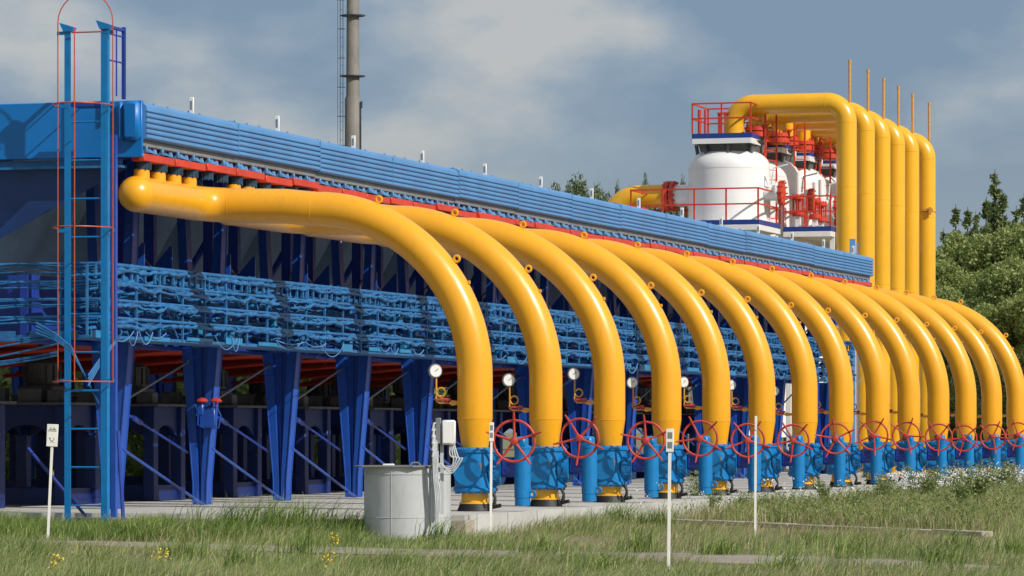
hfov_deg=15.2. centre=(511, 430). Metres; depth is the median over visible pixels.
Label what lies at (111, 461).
caged ladder
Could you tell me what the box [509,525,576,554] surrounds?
grass tuft
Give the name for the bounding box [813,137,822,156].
vent assembly
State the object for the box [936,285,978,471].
leafy tree
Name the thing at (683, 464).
gate valve
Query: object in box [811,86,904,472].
riser pipe
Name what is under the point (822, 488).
weed plant
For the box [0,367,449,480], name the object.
hedge
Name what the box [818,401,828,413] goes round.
pressure gauge
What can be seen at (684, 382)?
pressure gauge
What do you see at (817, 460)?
gate valve
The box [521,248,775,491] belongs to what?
arch pipe
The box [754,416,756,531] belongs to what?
marker post
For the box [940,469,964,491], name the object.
weed plant
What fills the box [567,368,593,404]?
pressure gauge
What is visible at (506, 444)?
ground
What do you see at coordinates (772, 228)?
platform
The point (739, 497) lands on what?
weed plant
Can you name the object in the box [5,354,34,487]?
fan stand
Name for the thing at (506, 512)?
concrete slab
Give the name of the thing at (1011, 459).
gate valve
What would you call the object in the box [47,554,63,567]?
yellow flowers
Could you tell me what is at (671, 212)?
distant tree
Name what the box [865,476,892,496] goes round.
weed plant
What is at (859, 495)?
weed plant
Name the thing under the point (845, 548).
grass tuft
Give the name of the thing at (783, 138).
vent assembly
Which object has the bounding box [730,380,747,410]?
pressure gauge
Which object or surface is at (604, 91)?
sky
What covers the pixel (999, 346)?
arch pipe
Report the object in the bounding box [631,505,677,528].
grass tuft
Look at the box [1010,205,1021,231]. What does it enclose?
spruce tree
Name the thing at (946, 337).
arch pipe
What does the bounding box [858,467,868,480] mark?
weed plant
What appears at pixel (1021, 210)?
spruce tree
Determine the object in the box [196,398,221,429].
column valve
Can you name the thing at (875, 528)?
kerb
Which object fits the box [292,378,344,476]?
fan stand
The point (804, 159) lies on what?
vessel ladder
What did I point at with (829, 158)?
vessel ladder
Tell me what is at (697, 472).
weed plant
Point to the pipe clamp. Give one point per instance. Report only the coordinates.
(929, 209)
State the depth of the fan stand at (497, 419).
83.98 m
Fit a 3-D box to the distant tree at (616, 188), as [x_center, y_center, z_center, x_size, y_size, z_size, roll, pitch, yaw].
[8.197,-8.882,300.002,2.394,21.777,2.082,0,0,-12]
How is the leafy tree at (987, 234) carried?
on the ground at (506, 444)
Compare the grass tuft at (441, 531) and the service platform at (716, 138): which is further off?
the service platform at (716, 138)
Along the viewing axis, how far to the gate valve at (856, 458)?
81.97 m
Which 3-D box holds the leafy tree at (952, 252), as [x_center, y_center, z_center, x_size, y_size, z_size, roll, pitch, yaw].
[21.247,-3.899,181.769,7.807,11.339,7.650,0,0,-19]
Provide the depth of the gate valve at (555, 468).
60.71 m
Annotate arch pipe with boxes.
[118,169,492,510]
[220,184,563,506]
[303,217,624,502]
[378,228,682,498]
[449,239,730,494]
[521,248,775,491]
[585,256,817,489]
[645,264,853,486]
[773,270,889,484]
[807,276,919,482]
[840,282,948,480]
[873,288,976,474]
[902,293,1001,475]
[928,297,1023,475]
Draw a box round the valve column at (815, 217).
[809,182,820,225]
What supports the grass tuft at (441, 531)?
on the ground at (506, 444)
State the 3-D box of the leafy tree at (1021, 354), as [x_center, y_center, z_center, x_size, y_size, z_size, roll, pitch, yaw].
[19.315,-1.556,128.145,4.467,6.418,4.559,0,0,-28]
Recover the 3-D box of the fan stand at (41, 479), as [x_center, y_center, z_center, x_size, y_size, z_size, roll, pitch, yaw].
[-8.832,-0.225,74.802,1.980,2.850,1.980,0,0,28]
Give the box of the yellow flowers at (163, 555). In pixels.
[151,548,170,560]
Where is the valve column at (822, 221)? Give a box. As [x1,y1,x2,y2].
[818,180,826,225]
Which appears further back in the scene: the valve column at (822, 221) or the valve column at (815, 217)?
the valve column at (822, 221)
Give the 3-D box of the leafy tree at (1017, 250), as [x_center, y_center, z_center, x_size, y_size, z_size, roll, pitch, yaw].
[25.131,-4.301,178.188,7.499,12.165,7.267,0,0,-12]
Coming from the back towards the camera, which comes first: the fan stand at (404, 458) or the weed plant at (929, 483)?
the fan stand at (404, 458)
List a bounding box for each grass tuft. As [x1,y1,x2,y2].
[0,533,71,555]
[51,515,295,538]
[63,539,139,567]
[145,529,225,561]
[164,491,381,537]
[207,538,278,570]
[253,523,336,559]
[361,544,439,570]
[414,512,476,544]
[439,546,510,569]
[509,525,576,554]
[555,547,641,574]
[581,500,648,523]
[603,518,675,552]
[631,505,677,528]
[691,531,752,554]
[753,536,842,574]
[776,523,848,548]
[817,526,890,558]
[862,524,922,545]
[908,536,985,569]
[926,522,994,550]
[969,528,1023,555]
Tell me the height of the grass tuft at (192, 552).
0.417 m
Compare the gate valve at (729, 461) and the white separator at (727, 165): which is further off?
the white separator at (727, 165)
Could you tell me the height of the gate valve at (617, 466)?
1.442 m
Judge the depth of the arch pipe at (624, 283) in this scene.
68.03 m
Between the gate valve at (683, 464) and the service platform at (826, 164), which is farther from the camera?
the service platform at (826, 164)
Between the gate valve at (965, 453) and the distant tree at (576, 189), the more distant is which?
the distant tree at (576, 189)
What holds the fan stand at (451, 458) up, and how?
on the concrete slab
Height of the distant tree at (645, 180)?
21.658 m
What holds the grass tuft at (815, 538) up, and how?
on the ground at (506, 444)
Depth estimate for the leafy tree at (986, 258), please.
179.19 m
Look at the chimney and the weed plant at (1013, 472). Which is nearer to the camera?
the weed plant at (1013, 472)
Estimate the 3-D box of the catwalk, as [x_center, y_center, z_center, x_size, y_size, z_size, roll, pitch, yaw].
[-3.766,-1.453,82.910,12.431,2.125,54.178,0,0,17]
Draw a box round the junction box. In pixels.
[425,418,462,537]
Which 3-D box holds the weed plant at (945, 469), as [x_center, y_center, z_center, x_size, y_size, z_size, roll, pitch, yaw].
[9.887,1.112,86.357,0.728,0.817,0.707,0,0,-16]
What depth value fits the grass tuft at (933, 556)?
41.24 m
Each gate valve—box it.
[453,412,541,508]
[531,414,603,504]
[597,414,665,499]
[659,416,721,496]
[698,421,769,493]
[745,421,812,490]
[788,418,854,486]
[826,418,892,484]
[862,418,925,481]
[895,422,956,478]
[925,422,978,477]
[953,421,1009,474]
[979,419,1023,473]
[1005,440,1015,465]
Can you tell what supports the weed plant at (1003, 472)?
on the ground at (506, 444)
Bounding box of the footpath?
[7,538,999,570]
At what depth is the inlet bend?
119.48 m
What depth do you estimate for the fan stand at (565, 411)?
90.93 m
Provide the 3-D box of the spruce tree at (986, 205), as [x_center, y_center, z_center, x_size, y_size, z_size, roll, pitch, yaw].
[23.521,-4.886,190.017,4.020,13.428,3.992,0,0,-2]
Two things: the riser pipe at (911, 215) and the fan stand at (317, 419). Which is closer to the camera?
the fan stand at (317, 419)
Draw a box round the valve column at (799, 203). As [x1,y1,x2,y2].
[792,172,803,231]
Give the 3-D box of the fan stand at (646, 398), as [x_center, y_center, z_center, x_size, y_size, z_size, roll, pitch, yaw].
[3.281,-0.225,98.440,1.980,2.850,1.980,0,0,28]
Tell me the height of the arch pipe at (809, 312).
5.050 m
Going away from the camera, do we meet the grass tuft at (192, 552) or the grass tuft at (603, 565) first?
the grass tuft at (603, 565)
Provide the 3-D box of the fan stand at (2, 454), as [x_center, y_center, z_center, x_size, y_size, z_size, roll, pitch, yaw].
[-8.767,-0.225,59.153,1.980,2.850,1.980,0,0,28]
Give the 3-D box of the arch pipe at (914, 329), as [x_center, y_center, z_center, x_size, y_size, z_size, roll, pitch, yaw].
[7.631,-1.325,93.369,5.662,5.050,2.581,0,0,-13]
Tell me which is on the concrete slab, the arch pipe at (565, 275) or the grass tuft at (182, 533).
the arch pipe at (565, 275)
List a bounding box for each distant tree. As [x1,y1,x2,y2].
[551,181,561,190]
[564,172,601,200]
[593,182,605,443]
[602,193,611,201]
[615,179,619,193]
[642,172,653,401]
[651,207,687,401]
[676,173,687,389]
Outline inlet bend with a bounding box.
[608,181,687,210]
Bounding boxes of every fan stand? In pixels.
[0,344,99,504]
[0,401,16,507]
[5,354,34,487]
[9,362,100,486]
[76,350,185,500]
[79,361,158,483]
[158,364,222,481]
[159,367,266,497]
[237,392,338,493]
[243,367,294,479]
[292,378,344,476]
[308,374,401,490]
[342,380,408,470]
[373,375,456,464]
[432,368,509,485]
[433,393,457,471]
[489,370,519,482]
[517,429,563,445]
[561,381,594,481]
[564,390,642,478]
[636,377,653,477]
[647,388,697,475]
[679,420,731,453]
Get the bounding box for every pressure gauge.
[428,364,456,405]
[502,373,528,412]
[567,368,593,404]
[626,377,651,411]
[681,377,701,409]
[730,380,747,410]
[775,386,791,415]
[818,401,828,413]
[853,389,865,415]
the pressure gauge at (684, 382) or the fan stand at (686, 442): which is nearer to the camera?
the pressure gauge at (684, 382)
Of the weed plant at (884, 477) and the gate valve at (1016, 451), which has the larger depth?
the gate valve at (1016, 451)
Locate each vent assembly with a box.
[745,115,767,139]
[768,123,789,145]
[786,123,798,148]
[796,130,813,153]
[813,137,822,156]
[822,144,835,160]
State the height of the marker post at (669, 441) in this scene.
1.523 m
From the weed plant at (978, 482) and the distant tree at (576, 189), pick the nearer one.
the weed plant at (978, 482)
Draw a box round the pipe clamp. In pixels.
[919,207,935,214]
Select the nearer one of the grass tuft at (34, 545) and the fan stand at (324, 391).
the grass tuft at (34, 545)
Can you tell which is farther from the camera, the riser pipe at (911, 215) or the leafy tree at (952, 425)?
the leafy tree at (952, 425)
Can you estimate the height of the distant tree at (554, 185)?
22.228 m
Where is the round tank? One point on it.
(404, 495)
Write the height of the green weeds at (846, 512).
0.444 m
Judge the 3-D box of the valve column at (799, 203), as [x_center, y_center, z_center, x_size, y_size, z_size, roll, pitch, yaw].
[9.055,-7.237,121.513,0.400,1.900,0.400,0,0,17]
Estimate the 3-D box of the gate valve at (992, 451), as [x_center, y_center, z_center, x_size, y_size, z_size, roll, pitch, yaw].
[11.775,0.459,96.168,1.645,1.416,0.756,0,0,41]
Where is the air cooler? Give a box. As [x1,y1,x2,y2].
[0,97,873,508]
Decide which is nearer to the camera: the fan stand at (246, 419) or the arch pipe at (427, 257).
the arch pipe at (427, 257)
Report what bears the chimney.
on the ground at (506, 444)
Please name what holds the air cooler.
on the concrete slab
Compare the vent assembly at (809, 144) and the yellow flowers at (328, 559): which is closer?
the yellow flowers at (328, 559)
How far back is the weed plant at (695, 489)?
71.03 m
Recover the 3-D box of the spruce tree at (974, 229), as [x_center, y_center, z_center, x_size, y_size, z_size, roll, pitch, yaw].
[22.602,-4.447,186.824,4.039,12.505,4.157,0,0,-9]
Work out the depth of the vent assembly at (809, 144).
124.72 m
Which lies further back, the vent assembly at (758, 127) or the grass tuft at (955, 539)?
the vent assembly at (758, 127)
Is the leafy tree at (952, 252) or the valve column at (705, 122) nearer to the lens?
the valve column at (705, 122)
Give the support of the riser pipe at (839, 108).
on the ground at (506, 444)
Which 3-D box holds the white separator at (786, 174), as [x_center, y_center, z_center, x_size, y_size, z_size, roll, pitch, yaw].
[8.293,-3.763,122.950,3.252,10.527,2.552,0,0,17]
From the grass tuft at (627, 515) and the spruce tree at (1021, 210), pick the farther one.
the spruce tree at (1021, 210)
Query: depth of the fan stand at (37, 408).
62.42 m
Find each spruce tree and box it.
[939,228,947,253]
[948,204,962,245]
[961,207,972,236]
[968,211,980,236]
[979,173,1007,232]
[979,196,993,236]
[995,190,1009,235]
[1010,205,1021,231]
[1015,197,1023,239]
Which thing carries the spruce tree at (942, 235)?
on the ground at (506, 444)
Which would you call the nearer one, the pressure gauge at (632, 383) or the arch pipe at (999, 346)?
the pressure gauge at (632, 383)
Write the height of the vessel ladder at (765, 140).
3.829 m
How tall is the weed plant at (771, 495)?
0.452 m
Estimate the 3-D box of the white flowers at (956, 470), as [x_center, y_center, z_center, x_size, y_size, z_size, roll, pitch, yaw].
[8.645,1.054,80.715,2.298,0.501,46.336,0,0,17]
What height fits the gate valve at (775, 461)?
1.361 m
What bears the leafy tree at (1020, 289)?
on the ground at (506, 444)
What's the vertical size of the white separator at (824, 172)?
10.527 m
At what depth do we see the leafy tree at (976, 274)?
161.79 m
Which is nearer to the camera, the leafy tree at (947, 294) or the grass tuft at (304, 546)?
the grass tuft at (304, 546)
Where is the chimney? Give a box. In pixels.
[337,0,364,148]
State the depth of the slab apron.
54.32 m
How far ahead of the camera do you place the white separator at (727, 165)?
118.06 m
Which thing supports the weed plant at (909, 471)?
on the ground at (506, 444)
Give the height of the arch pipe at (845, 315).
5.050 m
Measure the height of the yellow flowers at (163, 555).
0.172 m
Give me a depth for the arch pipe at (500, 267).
60.96 m
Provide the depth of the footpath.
46.24 m
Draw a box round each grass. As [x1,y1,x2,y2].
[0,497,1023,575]
[0,506,377,541]
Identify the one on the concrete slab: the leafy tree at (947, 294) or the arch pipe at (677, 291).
the arch pipe at (677, 291)
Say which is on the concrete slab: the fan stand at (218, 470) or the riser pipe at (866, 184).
the fan stand at (218, 470)
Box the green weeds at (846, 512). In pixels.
[655,480,1023,533]
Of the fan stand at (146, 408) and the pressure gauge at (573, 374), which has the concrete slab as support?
the fan stand at (146, 408)
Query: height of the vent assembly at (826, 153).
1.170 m
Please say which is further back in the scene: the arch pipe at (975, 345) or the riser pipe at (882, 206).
the riser pipe at (882, 206)
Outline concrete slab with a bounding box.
[0,472,1023,535]
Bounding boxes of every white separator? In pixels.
[688,138,787,436]
[763,148,816,471]
[783,168,835,471]
[788,157,835,442]
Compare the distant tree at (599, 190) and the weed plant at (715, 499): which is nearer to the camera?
the weed plant at (715, 499)
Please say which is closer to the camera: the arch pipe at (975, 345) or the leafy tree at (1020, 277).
the arch pipe at (975, 345)
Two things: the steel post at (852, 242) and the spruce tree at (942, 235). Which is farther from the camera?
the spruce tree at (942, 235)
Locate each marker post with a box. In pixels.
[46,424,57,536]
[489,422,493,534]
[666,429,673,569]
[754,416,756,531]
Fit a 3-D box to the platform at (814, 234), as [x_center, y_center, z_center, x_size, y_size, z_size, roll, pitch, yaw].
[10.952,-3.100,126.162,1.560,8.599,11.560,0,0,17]
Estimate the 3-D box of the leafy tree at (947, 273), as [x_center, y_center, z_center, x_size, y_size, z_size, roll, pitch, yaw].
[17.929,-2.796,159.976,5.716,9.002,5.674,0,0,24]
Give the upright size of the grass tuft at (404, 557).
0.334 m
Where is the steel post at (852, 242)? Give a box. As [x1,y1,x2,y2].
[850,239,857,470]
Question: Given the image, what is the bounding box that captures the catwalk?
[0,261,860,403]
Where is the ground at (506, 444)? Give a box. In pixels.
[2,433,1022,575]
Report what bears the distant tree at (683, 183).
on the ground at (506, 444)
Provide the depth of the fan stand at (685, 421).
101.17 m
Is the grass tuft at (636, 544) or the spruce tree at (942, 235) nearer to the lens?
the grass tuft at (636, 544)
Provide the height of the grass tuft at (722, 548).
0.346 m
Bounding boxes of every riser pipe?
[724,60,856,441]
[745,70,874,472]
[766,78,890,441]
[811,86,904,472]
[815,94,918,440]
[912,102,935,472]
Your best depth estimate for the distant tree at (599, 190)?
304.78 m
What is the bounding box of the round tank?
[354,462,450,539]
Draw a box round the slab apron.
[71,517,474,535]
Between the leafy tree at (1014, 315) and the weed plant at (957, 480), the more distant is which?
the leafy tree at (1014, 315)
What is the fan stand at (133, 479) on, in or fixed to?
on the concrete slab
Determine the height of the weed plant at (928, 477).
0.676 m
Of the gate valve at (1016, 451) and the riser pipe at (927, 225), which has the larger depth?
the riser pipe at (927, 225)
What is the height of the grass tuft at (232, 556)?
0.413 m
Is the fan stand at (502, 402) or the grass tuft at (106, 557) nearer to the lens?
the grass tuft at (106, 557)
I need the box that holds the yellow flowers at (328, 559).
[313,552,336,566]
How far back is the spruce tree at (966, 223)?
189.92 m
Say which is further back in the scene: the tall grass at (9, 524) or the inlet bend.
the inlet bend
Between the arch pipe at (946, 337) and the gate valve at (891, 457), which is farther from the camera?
the arch pipe at (946, 337)
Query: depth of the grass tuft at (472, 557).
40.66 m
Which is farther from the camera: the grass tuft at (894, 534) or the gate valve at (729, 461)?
the gate valve at (729, 461)
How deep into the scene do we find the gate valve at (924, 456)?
89.08 m
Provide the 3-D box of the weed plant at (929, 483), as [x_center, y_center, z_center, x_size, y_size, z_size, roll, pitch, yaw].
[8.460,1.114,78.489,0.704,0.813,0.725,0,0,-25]
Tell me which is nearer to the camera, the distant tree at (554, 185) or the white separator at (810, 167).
the white separator at (810, 167)
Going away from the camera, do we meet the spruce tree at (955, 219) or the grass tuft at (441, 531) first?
the grass tuft at (441, 531)
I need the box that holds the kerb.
[662,519,992,536]
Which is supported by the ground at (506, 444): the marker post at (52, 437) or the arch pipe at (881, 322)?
the marker post at (52, 437)
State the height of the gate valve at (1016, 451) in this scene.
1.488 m
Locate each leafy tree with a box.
[936,229,992,272]
[936,256,982,299]
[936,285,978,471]
[937,302,1023,471]
[949,294,1023,440]
[955,221,1023,279]
[962,232,991,243]
[962,255,1023,309]
[965,270,989,284]
[978,293,1023,444]
[988,226,1023,277]
[1004,266,1023,296]
[1013,277,1023,306]
[1015,348,1023,375]
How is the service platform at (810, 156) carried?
on the white separator at (810, 167)
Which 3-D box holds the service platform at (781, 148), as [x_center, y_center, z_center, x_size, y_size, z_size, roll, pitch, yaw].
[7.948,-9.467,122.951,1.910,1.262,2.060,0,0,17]
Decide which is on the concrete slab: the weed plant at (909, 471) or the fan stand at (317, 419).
the fan stand at (317, 419)
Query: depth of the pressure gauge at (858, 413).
85.98 m
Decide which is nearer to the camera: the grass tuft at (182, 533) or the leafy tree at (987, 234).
the grass tuft at (182, 533)
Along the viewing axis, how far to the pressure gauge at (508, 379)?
61.14 m
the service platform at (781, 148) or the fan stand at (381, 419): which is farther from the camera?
the service platform at (781, 148)
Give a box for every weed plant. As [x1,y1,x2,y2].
[683,476,714,495]
[687,470,698,489]
[704,486,726,509]
[730,489,753,509]
[757,491,777,505]
[813,477,836,497]
[845,488,870,508]
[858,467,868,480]
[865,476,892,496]
[875,472,903,497]
[902,464,923,493]
[908,466,942,494]
[914,469,938,489]
[933,463,966,487]
[938,472,976,503]
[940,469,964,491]
[951,457,1000,499]
[985,459,1017,485]
[994,462,1022,481]
[998,475,1016,486]
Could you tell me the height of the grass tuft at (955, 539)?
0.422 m
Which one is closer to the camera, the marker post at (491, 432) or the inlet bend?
the marker post at (491, 432)
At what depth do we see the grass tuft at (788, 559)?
39.46 m
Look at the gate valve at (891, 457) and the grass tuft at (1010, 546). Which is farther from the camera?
the gate valve at (891, 457)
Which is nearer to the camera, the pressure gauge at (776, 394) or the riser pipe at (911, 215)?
the pressure gauge at (776, 394)
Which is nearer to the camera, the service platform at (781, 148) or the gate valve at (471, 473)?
the gate valve at (471, 473)
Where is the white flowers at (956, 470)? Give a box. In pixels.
[599,465,1023,511]
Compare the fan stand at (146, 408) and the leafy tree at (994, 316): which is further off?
the leafy tree at (994, 316)
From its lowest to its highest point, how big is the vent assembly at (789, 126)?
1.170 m
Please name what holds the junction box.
on the ground at (506, 444)
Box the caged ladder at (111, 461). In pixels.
[27,0,125,523]
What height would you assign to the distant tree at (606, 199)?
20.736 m
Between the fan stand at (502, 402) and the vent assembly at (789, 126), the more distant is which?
the vent assembly at (789, 126)
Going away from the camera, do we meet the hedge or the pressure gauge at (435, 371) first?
the pressure gauge at (435, 371)
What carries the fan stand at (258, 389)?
on the concrete slab
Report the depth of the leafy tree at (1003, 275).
157.42 m
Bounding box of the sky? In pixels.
[0,0,1023,432]
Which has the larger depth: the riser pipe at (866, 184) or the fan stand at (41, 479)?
the riser pipe at (866, 184)
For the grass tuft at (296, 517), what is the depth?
53.44 m
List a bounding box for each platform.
[630,187,780,388]
[691,102,766,146]
[724,114,795,156]
[783,195,835,468]
[789,137,822,164]
[821,145,835,168]
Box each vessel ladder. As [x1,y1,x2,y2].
[764,114,776,222]
[793,123,805,226]
[819,137,830,222]
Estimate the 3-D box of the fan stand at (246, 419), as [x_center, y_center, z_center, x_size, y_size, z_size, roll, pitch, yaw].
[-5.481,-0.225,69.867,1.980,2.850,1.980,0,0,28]
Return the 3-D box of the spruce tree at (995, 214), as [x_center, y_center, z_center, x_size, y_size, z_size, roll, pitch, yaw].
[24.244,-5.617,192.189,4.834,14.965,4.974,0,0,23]
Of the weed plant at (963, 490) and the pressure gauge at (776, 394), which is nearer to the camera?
the weed plant at (963, 490)
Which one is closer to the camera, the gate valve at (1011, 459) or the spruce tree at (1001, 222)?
the gate valve at (1011, 459)
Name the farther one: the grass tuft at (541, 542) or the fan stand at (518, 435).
the fan stand at (518, 435)
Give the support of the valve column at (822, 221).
on the platform at (814, 234)
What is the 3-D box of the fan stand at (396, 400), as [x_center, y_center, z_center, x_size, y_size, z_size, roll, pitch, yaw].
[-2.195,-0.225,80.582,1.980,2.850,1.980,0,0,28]
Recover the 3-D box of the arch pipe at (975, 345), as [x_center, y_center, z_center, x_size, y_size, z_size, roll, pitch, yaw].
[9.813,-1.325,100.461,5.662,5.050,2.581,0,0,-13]
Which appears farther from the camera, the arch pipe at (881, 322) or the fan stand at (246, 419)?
the arch pipe at (881, 322)
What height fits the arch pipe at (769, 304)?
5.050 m
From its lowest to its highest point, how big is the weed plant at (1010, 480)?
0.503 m

